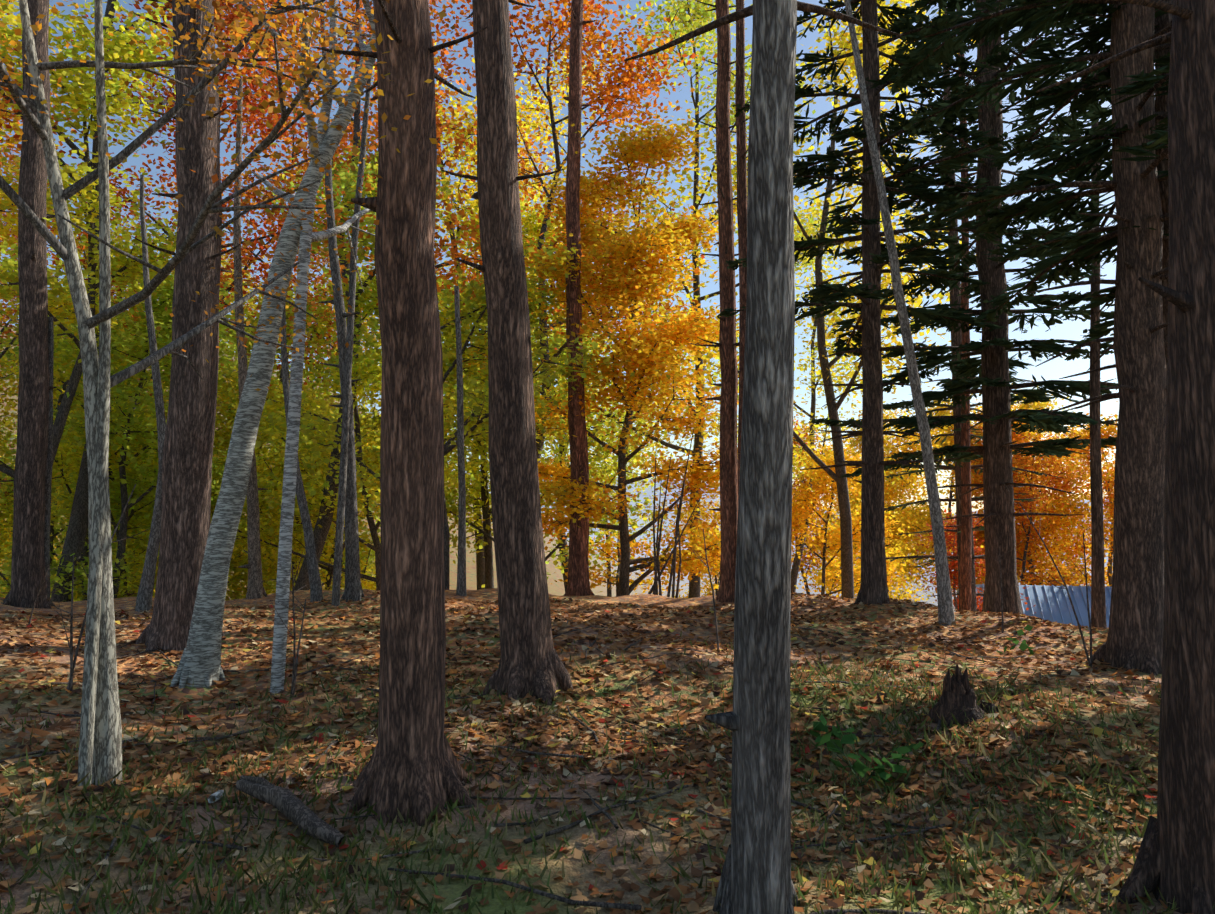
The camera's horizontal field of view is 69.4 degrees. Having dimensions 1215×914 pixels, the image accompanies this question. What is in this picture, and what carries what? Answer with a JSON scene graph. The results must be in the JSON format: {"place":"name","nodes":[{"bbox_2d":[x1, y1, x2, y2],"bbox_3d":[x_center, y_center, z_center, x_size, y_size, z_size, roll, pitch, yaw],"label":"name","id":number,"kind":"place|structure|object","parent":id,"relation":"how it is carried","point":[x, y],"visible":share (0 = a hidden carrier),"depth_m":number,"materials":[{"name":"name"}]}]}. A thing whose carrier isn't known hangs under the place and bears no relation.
{"place":"outdoors","nodes":[
{"label":"outdoors","id":0,"kind":"place"},
{"bbox_2d":[0,0,1154,515],"label":"sky","id":1,"kind":"structure","parent":0,"point":[1056,368],"materials":[{"name":"blue"}]},
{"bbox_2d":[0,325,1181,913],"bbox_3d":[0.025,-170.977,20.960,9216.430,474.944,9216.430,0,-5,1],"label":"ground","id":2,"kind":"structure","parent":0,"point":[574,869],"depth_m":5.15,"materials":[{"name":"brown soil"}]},
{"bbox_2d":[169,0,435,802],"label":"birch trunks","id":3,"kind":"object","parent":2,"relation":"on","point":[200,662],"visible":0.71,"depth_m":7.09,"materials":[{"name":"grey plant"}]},
{"bbox_2d":[0,0,1114,790],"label":"deciduous trunks","id":4,"kind":"object","parent":2,"relation":"on","point":[92,520],"visible":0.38,"depth_m":11.76,"materials":[{"name":"grey plant"}]},
{"bbox_2d":[0,0,1117,612],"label":"autumn foliage","id":5,"kind":"object","parent":4,"relation":"attached to","point":[624,280],"visible":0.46,"depth_m":17.93,"materials":[{"name":"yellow plant"}]},
{"bbox_2d":[0,619,1160,913],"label":"fallen sticks","id":6,"kind":"object","parent":2,"relation":"on","point":[292,807],"visible":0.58,"depth_m":4.28,"materials":[{"name":"brown wood"}]},
{"bbox_2d":[0,590,1193,913],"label":"fallen leaves","id":7,"kind":"object","parent":2,"relation":"on","point":[662,752],"visible":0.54,"depth_m":5.17,"materials":[{"name":"brown plant"}]},
{"bbox_2d":[0,607,1213,913],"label":"grass tufts","id":8,"kind":"object","parent":2,"relation":"on","point":[880,769],"visible":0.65,"depth_m":4.17,"materials":[{"name":"green plant"}]},
{"bbox_2d":[2,0,1214,913],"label":"conifer trunks","id":9,"kind":"object","parent":2,"relation":"on","point":[1163,579],"visible":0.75,"depth_m":6.39,"materials":[{"name":"brown plant"}]},
{"bbox_2d":[717,0,1170,567],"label":"fir foliage","id":10,"kind":"object","parent":9,"relation":"attached to","point":[1029,24],"visible":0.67,"depth_m":10.68,"materials":[{"name":"green plant"}]},
{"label":"house","id":11,"kind":"object","parent":2,"relation":"on","visible":0},
{"bbox_2d":[957,584,1111,627],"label":"house roof","id":12,"kind":"structure","parent":11,"relation":"on","point":[1052,603],"depth_m":45.44,"materials":[{"name":"blue metal"}]}
]}

